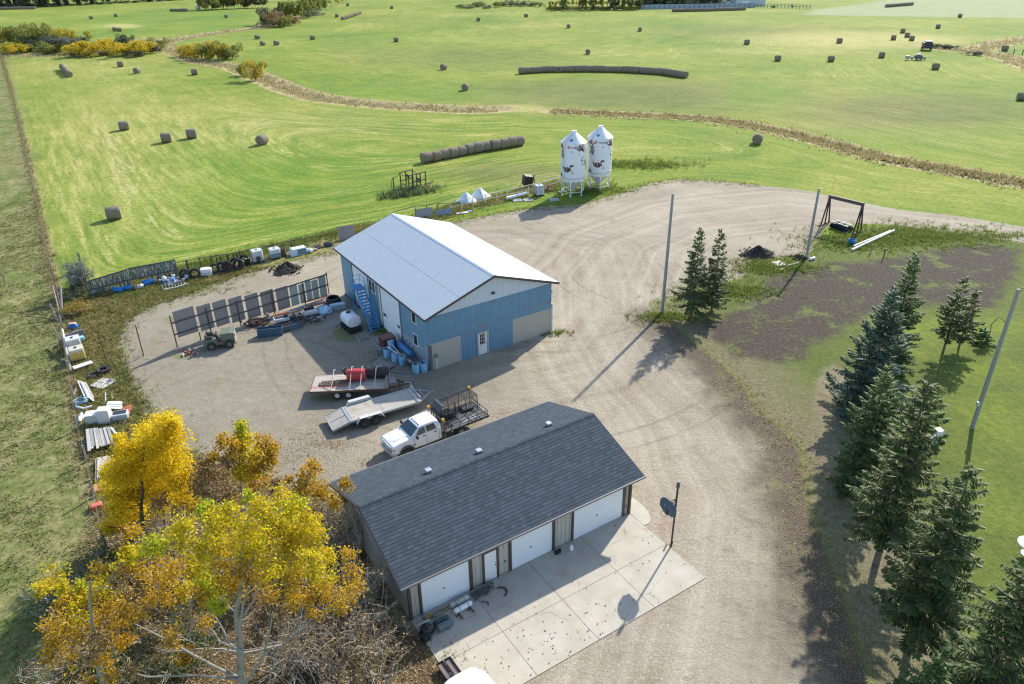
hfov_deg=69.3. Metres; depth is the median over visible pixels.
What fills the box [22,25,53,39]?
shrub
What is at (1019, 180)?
creek reeds
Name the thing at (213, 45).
shrub
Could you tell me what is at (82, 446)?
wire fence
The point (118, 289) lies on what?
barrel
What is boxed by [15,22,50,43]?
shrub
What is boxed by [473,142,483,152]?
hay bale
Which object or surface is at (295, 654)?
bare shrub
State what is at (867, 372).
spruce tree
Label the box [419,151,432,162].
hay bale
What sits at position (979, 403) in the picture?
light pole
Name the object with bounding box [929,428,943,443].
septic lid
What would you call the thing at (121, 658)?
leafy shrub
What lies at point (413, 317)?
window
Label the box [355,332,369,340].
pallet
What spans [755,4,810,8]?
wire fence
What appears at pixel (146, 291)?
weeds
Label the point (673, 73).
hay bale
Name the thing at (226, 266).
tyre
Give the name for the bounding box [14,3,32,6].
shrub
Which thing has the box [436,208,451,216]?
steel sheet
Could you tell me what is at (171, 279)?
scrap heap
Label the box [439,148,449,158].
hay bale
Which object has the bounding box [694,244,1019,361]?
soil patch
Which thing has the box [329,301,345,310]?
stacked sacks
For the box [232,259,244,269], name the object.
tyre
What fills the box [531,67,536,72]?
hay bale
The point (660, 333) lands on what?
dry grass
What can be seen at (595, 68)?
hay bale
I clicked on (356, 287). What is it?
metal stairs
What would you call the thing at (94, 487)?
brick pile
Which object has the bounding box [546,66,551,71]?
hay bale
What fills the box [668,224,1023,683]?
lawn
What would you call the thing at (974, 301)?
spruce tree
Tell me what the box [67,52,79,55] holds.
shrub
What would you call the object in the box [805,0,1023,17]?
stubble field
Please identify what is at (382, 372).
black tank
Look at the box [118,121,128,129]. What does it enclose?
hay bale
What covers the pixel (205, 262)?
weeds
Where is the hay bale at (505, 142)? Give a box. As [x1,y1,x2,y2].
[499,138,509,148]
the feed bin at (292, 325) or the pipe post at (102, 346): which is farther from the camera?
the feed bin at (292, 325)
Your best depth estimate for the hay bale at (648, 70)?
201.42 m
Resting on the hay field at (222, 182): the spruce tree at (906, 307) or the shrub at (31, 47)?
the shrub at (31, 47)
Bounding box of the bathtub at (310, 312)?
[302,309,317,315]
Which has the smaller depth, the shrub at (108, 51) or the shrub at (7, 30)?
the shrub at (108, 51)
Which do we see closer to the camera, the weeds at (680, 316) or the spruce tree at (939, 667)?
the spruce tree at (939, 667)
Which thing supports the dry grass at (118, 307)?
on the gravel yard ground at (654, 403)
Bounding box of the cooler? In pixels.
[68,322,77,328]
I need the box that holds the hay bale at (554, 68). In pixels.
[552,66,557,71]
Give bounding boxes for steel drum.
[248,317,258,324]
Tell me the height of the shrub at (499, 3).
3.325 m
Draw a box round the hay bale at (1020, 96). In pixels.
[1016,92,1023,99]
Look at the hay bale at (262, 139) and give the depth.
132.45 m
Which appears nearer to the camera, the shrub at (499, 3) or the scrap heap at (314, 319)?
the scrap heap at (314, 319)
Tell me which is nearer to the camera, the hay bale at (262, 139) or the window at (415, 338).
the window at (415, 338)
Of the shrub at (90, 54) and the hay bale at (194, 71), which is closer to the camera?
the hay bale at (194, 71)
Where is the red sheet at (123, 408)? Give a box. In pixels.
[119,405,131,413]
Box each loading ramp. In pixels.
[436,660,451,680]
[444,656,460,674]
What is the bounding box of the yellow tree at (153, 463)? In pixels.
[91,405,200,540]
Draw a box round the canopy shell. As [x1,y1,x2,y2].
[273,314,289,322]
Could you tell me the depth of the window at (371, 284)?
67.60 m
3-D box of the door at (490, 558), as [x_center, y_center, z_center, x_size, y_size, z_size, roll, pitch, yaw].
[-1.156,12.148,40.208,0.760,2.020,0.118,-18,32,-28]
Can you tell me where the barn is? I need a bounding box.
[731,0,765,4]
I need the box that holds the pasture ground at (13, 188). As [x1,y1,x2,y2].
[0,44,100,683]
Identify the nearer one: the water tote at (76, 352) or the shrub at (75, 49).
the water tote at (76, 352)
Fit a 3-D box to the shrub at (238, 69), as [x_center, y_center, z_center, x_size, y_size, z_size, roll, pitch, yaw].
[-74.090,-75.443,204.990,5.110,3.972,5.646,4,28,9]
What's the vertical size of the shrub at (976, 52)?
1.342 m
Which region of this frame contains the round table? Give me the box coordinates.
[1017,536,1023,556]
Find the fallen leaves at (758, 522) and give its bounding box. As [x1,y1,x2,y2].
[42,320,894,683]
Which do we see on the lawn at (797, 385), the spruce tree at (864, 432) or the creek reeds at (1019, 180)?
the spruce tree at (864, 432)
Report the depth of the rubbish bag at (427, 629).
37.31 m
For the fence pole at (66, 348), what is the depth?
63.69 m
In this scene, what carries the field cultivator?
on the hay field at (222, 182)
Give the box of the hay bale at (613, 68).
[610,66,616,71]
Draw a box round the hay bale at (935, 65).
[932,63,939,68]
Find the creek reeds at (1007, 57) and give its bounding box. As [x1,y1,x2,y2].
[955,50,1023,71]
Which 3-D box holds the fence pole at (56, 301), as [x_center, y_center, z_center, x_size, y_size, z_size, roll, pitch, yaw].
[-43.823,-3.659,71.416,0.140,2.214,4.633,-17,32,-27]
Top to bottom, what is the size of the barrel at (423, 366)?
0.893 m
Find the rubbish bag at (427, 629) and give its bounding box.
[417,619,434,643]
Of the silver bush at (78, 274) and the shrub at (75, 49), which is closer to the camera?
the silver bush at (78, 274)
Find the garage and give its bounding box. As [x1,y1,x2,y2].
[328,401,645,620]
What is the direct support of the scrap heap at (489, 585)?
on the concrete apron
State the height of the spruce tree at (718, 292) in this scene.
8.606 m
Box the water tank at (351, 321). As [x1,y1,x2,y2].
[340,310,361,334]
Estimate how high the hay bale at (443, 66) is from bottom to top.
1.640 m
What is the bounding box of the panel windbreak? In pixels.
[169,272,331,347]
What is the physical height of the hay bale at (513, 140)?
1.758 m
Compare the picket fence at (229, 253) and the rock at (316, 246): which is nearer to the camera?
the picket fence at (229, 253)
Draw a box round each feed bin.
[256,325,282,337]
[282,320,303,331]
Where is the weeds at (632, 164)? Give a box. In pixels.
[532,154,710,197]
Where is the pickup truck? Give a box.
[381,386,488,457]
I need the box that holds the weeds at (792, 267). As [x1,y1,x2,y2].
[719,251,839,282]
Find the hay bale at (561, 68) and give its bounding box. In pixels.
[558,66,564,71]
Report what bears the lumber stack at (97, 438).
on the hay field at (222, 182)
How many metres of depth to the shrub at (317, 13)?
395.18 m
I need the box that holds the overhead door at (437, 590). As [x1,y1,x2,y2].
[421,561,469,612]
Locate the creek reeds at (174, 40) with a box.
[3,13,330,57]
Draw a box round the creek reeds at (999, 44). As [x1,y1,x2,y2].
[932,34,1023,51]
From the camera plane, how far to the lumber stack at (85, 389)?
58.43 m
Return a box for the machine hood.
[522,174,534,185]
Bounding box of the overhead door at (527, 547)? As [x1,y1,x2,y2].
[512,522,551,568]
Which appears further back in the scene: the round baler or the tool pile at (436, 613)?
the round baler
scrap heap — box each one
[159,274,184,285]
[178,348,198,355]
[239,316,270,327]
[289,312,309,322]
[303,313,325,323]
[402,354,417,365]
[470,581,494,605]
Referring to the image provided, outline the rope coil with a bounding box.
[74,396,87,404]
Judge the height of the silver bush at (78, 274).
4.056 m
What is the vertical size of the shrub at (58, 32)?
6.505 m
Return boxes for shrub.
[0,22,29,44]
[0,23,36,41]
[0,28,14,43]
[0,43,19,53]
[2,43,29,52]
[3,3,16,6]
[6,565,104,628]
[10,624,128,683]
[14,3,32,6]
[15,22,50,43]
[19,37,48,45]
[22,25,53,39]
[29,45,42,51]
[29,594,160,683]
[33,34,59,46]
[34,40,68,53]
[40,37,74,50]
[44,26,64,38]
[50,36,81,48]
[52,280,92,299]
[55,296,103,316]
[59,28,74,37]
[60,41,107,55]
[65,29,78,37]
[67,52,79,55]
[68,524,152,578]
[71,36,90,44]
[75,40,96,54]
[80,49,97,56]
[83,30,92,39]
[93,38,112,51]
[97,506,203,583]
[101,47,115,55]
[110,40,154,54]
[111,43,132,55]
[112,36,129,44]
[115,33,134,42]
[122,50,144,56]
[125,588,245,683]
[128,40,155,53]
[145,36,170,48]
[148,449,243,528]
[150,46,160,52]
[164,512,277,582]
[175,45,196,57]
[180,42,196,57]
[186,42,214,59]
[195,39,218,57]
[197,0,223,8]
[205,39,229,58]
[207,0,231,8]
[215,41,242,58]
[223,47,242,58]
[236,61,254,74]
[240,0,251,7]
[240,59,267,80]
[242,596,349,683]
[255,7,278,25]
[260,9,284,25]
[267,15,284,26]
[275,15,293,25]
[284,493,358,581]
[287,15,297,24]
[302,9,314,17]
[305,608,421,683]
[310,9,324,15]
[316,579,399,675]
[321,487,364,560]
[330,536,392,621]
[465,4,474,7]
[471,1,482,6]
[492,1,506,5]
[505,0,515,5]
[517,0,530,5]
[531,2,545,5]
[644,0,659,4]
[686,0,698,3]
[964,51,984,54]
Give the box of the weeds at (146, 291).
[46,279,251,302]
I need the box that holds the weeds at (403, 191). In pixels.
[376,182,447,199]
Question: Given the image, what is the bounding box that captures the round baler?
[921,40,932,49]
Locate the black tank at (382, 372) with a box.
[366,367,388,378]
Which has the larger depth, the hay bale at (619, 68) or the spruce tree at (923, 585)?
the hay bale at (619, 68)
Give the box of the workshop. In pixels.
[333,213,559,370]
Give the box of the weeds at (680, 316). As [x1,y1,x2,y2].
[625,306,714,326]
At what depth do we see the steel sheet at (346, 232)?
88.95 m
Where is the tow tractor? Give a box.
[203,326,236,350]
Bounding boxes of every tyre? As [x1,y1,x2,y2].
[87,372,97,378]
[96,365,110,374]
[179,269,188,277]
[181,272,190,279]
[189,268,199,278]
[209,263,219,273]
[216,261,227,271]
[220,261,232,272]
[230,257,240,268]
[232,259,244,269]
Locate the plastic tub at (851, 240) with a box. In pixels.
[849,238,856,243]
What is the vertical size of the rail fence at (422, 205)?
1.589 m
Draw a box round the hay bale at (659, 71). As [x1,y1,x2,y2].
[657,68,662,74]
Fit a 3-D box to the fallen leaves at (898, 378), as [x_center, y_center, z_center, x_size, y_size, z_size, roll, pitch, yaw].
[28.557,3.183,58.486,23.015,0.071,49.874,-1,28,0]
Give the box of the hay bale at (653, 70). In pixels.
[651,68,656,73]
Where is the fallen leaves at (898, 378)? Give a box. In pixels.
[717,276,1020,602]
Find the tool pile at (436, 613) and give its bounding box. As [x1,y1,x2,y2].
[422,604,449,619]
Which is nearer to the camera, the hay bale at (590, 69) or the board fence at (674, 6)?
the hay bale at (590, 69)
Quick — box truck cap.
[288,245,306,256]
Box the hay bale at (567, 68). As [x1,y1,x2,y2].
[564,66,569,71]
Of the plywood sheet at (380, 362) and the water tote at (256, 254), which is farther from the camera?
the water tote at (256, 254)
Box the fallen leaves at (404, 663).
[40,429,444,683]
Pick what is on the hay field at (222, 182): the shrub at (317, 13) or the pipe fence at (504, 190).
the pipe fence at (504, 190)
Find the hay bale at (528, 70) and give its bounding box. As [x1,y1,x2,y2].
[526,67,530,73]
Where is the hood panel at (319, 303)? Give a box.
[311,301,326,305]
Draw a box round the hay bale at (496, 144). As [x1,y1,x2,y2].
[489,139,500,149]
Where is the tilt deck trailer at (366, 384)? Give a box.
[309,361,410,398]
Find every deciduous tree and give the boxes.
[218,0,229,7]
[274,5,285,16]
[280,1,292,16]
[288,0,303,16]
[291,0,303,15]
[301,0,316,17]
[308,0,315,9]
[314,0,322,12]
[321,0,328,10]
[580,0,589,8]
[586,0,593,7]
[635,0,642,9]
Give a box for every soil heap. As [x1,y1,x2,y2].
[269,261,303,276]
[738,245,774,259]
[789,254,808,260]
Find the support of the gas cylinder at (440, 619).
on the concrete apron
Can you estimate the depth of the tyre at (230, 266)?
80.04 m
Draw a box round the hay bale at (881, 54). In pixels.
[878,52,884,57]
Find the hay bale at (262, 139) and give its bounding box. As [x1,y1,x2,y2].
[255,134,268,144]
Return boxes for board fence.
[83,268,130,296]
[127,259,178,279]
[639,3,754,8]
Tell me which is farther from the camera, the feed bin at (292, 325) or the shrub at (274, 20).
the shrub at (274, 20)
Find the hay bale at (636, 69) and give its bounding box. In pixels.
[633,66,639,72]
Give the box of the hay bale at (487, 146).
[482,141,491,151]
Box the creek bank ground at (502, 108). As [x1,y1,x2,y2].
[3,13,1023,189]
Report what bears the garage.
on the gravel yard ground at (654, 403)
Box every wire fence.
[0,53,127,631]
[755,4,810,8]
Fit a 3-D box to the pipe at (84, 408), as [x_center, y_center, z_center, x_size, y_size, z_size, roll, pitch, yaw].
[-33.144,4.861,56.910,2.134,0.220,0.730,12,31,23]
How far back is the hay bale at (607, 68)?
204.66 m
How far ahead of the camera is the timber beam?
60.67 m
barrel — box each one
[112,287,123,292]
[123,285,131,290]
[134,283,143,289]
[141,278,153,286]
[280,247,286,256]
[383,347,390,358]
[387,339,394,350]
[391,351,398,363]
[398,354,405,365]
[412,362,419,374]
[420,360,426,372]
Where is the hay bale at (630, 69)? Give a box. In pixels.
[628,66,633,72]
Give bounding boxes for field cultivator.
[391,169,432,190]
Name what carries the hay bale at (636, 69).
on the hay field at (222, 182)
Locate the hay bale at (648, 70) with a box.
[645,67,651,73]
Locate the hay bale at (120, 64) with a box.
[117,61,123,66]
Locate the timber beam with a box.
[392,371,412,374]
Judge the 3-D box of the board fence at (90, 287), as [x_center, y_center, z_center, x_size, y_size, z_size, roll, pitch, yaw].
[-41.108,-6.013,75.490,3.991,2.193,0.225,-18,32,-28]
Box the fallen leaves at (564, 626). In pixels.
[432,525,681,675]
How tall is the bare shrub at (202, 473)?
7.346 m
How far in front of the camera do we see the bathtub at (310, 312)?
69.89 m
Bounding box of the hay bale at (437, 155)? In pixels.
[432,150,442,161]
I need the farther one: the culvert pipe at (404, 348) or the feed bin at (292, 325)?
the feed bin at (292, 325)
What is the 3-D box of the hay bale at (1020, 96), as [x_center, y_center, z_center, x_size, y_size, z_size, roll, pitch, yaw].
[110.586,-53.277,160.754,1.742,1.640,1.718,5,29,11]
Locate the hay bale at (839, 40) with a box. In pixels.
[836,38,842,42]
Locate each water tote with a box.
[63,334,81,347]
[67,344,86,362]
[249,248,264,263]
[267,246,281,259]
[534,183,544,196]
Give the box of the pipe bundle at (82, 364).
[72,360,92,369]
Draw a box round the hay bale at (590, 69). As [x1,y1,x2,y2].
[587,66,592,71]
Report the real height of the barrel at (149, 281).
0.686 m
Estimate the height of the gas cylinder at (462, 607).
0.316 m
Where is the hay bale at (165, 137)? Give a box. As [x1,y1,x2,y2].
[160,132,171,142]
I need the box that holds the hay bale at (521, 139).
[515,135,524,145]
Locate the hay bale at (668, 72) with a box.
[665,69,673,75]
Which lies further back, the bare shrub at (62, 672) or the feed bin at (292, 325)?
the feed bin at (292, 325)
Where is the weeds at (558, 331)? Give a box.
[541,327,577,336]
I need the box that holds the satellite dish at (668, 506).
[660,481,679,550]
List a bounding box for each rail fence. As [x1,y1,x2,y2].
[294,228,342,246]
[393,202,449,215]
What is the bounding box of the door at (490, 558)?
[484,550,496,581]
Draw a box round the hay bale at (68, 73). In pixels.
[65,70,72,76]
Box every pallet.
[327,319,340,326]
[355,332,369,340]
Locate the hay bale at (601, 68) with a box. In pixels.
[599,65,604,71]
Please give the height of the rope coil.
0.525 m
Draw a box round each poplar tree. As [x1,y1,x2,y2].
[26,554,146,683]
[89,478,368,683]
[204,418,284,520]
[267,455,355,544]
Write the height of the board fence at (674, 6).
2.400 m
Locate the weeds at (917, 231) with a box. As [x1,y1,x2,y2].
[750,216,1023,258]
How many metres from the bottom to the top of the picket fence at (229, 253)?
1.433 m
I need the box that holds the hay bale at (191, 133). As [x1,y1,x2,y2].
[185,128,196,138]
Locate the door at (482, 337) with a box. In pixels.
[478,332,486,354]
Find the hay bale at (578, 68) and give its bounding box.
[575,65,581,71]
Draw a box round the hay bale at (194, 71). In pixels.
[191,69,197,74]
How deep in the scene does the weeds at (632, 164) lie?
115.52 m
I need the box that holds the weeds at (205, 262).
[84,177,616,301]
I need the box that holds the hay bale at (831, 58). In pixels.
[828,56,834,61]
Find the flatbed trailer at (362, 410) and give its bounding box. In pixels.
[324,382,432,431]
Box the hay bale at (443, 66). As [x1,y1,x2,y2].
[440,63,446,69]
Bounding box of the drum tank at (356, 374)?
[342,367,365,380]
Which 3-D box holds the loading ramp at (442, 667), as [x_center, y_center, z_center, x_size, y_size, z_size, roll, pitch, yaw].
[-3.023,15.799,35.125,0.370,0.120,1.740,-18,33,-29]
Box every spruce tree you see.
[671,227,716,317]
[698,228,732,312]
[825,285,921,425]
[825,363,906,497]
[842,374,951,565]
[861,250,926,376]
[869,461,989,661]
[890,551,1023,683]
[908,646,953,683]
[930,276,976,353]
[947,289,985,348]
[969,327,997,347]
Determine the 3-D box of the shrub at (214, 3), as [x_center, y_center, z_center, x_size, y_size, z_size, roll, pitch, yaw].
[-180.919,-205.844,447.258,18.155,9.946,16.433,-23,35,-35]
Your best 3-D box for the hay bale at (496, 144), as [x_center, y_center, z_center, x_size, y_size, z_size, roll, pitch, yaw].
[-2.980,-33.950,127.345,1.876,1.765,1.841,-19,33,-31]
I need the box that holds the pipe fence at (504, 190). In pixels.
[449,176,560,207]
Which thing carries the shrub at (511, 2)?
on the hay field at (222, 182)
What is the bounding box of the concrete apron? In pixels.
[412,498,704,683]
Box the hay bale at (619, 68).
[616,66,622,71]
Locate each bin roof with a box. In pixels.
[456,192,476,203]
[471,187,490,199]
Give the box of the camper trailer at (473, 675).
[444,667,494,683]
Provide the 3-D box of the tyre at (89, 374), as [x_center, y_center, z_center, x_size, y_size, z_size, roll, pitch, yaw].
[-34.450,2.721,60.859,0.810,0.246,0.820,-1,28,0]
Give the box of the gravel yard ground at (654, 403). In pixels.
[116,179,1023,683]
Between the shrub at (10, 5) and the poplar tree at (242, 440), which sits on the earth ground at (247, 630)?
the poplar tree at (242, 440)
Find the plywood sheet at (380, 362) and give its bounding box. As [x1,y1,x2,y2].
[366,358,394,368]
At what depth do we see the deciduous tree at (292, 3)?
366.48 m
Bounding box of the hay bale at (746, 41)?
[744,39,749,44]
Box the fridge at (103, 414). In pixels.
[95,406,111,424]
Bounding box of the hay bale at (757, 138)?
[752,133,762,143]
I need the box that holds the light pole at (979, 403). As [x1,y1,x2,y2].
[970,287,1023,428]
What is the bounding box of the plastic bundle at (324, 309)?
[315,305,332,314]
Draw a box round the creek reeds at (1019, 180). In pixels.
[548,108,1023,186]
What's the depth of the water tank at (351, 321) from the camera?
67.03 m
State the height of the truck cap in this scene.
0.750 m
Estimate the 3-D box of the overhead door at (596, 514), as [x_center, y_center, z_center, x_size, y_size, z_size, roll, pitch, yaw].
[5.087,10.041,43.701,3.680,2.365,0.080,-18,32,-28]
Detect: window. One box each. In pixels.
[297,248,306,254]
[368,278,375,294]
[411,312,416,324]
[413,332,418,346]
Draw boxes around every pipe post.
[97,331,106,360]
[135,325,143,355]
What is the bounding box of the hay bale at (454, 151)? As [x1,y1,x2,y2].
[448,147,458,157]
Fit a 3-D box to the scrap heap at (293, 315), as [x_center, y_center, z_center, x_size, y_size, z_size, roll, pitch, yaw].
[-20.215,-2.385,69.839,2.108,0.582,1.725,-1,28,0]
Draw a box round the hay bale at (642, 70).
[640,67,645,73]
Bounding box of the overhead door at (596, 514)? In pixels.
[573,489,622,539]
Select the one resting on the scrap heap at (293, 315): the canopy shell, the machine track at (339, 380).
the canopy shell
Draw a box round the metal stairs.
[350,274,380,332]
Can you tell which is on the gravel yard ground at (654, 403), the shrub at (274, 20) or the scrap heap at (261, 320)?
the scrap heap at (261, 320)
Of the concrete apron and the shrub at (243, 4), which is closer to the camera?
the concrete apron
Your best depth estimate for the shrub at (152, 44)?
253.96 m
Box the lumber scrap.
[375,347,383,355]
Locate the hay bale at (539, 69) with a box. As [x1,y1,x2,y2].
[537,66,541,72]
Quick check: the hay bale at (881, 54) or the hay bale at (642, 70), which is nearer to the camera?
the hay bale at (642, 70)
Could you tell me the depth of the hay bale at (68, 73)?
208.28 m
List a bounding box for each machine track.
[319,381,348,383]
[319,382,347,385]
[321,379,346,382]
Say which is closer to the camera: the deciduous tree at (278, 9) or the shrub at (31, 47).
the shrub at (31, 47)
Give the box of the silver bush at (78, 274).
[55,255,95,295]
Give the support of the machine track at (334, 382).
on the tilt deck trailer at (366, 384)
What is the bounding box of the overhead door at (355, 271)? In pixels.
[352,265,370,316]
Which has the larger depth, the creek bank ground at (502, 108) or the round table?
the creek bank ground at (502, 108)
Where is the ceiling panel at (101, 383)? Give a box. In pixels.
[90,377,115,388]
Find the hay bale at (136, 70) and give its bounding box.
[133,67,140,73]
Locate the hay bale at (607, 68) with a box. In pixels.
[605,66,610,71]
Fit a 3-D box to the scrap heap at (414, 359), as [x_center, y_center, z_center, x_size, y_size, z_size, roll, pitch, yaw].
[-8.598,1.537,62.032,1.471,0.604,1.618,-1,28,0]
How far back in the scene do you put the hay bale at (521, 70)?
202.71 m
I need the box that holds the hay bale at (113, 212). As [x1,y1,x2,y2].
[104,205,121,219]
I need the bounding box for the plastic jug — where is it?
[161,276,167,283]
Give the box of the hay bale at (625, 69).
[622,66,628,72]
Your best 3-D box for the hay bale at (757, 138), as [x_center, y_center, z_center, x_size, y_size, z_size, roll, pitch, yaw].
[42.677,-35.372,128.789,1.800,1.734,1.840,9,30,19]
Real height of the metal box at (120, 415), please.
0.516 m
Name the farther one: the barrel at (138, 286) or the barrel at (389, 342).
the barrel at (138, 286)
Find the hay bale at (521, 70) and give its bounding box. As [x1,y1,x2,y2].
[518,67,525,73]
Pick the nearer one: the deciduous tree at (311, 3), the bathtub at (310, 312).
the bathtub at (310, 312)
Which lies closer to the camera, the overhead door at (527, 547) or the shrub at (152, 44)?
the overhead door at (527, 547)
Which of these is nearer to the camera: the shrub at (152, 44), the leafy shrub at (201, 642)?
the leafy shrub at (201, 642)
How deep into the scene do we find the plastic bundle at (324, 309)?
70.54 m
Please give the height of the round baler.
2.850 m
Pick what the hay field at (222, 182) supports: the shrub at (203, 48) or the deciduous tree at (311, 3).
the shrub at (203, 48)
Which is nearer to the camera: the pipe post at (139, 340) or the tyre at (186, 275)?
the pipe post at (139, 340)
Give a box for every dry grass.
[0,53,159,683]
[61,264,268,564]
[104,177,893,683]
[354,178,567,233]
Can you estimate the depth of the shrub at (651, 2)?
416.81 m
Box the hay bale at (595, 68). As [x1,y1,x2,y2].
[593,65,598,71]
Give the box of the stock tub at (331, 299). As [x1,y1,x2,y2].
[325,295,341,305]
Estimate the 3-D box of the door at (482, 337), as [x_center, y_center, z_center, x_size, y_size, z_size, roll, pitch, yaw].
[-2.477,0.120,62.990,0.840,2.020,0.123,-18,32,-29]
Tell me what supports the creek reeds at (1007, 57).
on the creek bank ground at (502, 108)
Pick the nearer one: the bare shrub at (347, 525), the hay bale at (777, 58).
the bare shrub at (347, 525)
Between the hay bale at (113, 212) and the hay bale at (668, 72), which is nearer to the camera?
the hay bale at (113, 212)
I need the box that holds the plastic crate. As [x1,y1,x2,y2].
[91,501,101,510]
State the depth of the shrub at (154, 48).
256.32 m
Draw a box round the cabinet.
[200,267,211,276]
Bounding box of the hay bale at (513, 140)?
[506,136,517,146]
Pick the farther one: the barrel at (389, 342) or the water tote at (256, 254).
the water tote at (256, 254)
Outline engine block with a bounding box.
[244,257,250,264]
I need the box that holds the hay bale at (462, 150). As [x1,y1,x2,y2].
[457,145,466,155]
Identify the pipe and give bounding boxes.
[73,399,91,409]
[78,413,83,422]
[395,337,413,357]
[506,192,527,199]
[851,230,894,250]
[853,230,891,246]
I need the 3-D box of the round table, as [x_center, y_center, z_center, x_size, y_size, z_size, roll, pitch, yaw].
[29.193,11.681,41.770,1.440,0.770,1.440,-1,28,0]
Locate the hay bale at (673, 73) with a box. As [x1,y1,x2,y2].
[670,70,676,76]
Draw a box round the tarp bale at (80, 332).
[65,328,84,336]
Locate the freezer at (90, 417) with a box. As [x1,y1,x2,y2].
[83,410,98,424]
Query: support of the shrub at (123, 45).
on the hay field at (222, 182)
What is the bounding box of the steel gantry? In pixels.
[819,195,864,234]
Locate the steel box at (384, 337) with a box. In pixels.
[378,332,395,347]
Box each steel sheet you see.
[337,225,354,239]
[415,207,433,217]
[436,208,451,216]
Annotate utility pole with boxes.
[660,193,673,312]
[805,188,819,257]
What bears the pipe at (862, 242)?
on the lawn at (797, 385)
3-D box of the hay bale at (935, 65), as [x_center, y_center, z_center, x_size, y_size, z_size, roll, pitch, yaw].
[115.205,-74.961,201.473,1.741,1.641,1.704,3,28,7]
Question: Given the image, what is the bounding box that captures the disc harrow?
[830,220,852,232]
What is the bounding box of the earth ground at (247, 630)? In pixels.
[63,439,442,683]
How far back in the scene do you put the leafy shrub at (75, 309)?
71.10 m
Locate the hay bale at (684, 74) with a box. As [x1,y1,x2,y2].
[680,71,688,77]
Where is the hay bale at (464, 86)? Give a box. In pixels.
[461,83,468,90]
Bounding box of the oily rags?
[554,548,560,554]
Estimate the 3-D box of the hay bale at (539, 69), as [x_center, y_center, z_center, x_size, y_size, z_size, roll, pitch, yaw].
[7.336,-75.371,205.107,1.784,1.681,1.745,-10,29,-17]
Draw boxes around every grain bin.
[560,130,586,196]
[587,125,612,189]
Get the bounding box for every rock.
[313,244,321,248]
[323,242,333,246]
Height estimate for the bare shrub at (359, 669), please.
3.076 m
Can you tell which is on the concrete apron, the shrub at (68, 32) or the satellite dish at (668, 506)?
the satellite dish at (668, 506)
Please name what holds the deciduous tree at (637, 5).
on the hay field at (222, 182)
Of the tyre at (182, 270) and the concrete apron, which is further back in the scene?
the tyre at (182, 270)
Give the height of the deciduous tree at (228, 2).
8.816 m
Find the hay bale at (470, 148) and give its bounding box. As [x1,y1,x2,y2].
[464,143,474,154]
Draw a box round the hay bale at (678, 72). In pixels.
[676,70,681,77]
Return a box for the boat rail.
[161,280,187,290]
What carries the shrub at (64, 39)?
on the hay field at (222, 182)
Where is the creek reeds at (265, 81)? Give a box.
[137,38,498,112]
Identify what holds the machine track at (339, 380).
on the tilt deck trailer at (366, 384)
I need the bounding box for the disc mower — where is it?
[905,54,925,59]
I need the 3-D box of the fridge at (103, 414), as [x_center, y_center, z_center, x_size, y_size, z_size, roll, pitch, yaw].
[-30.107,5.402,54.744,0.875,1.150,0.750,-5,28,-8]
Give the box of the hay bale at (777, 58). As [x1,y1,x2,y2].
[774,55,780,60]
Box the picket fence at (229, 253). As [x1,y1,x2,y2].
[176,240,293,269]
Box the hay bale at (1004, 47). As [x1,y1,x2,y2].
[1001,45,1008,50]
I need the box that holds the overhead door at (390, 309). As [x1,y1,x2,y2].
[380,288,401,341]
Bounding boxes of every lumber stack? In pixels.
[78,380,93,400]
[86,426,113,451]
[95,456,109,480]
[106,401,122,409]
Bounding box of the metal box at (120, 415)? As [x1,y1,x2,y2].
[111,409,128,421]
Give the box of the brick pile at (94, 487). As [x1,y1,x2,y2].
[93,482,106,492]
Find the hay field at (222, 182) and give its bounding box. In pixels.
[0,0,1023,670]
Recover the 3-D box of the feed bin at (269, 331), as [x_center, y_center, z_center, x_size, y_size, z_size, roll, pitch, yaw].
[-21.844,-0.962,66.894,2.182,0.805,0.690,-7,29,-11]
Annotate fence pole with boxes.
[50,264,59,305]
[52,285,61,320]
[59,286,63,318]
[61,329,71,371]
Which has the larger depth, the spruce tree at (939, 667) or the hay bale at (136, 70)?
the hay bale at (136, 70)
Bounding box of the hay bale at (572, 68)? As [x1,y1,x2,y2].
[570,65,574,71]
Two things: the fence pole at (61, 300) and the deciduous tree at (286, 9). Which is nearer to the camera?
the fence pole at (61, 300)
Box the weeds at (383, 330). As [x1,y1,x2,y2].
[365,324,386,336]
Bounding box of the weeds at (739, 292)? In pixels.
[639,277,804,301]
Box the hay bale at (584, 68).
[581,65,587,71]
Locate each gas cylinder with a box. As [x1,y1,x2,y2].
[433,615,449,625]
[436,618,453,631]
[450,595,469,608]
[453,600,473,613]

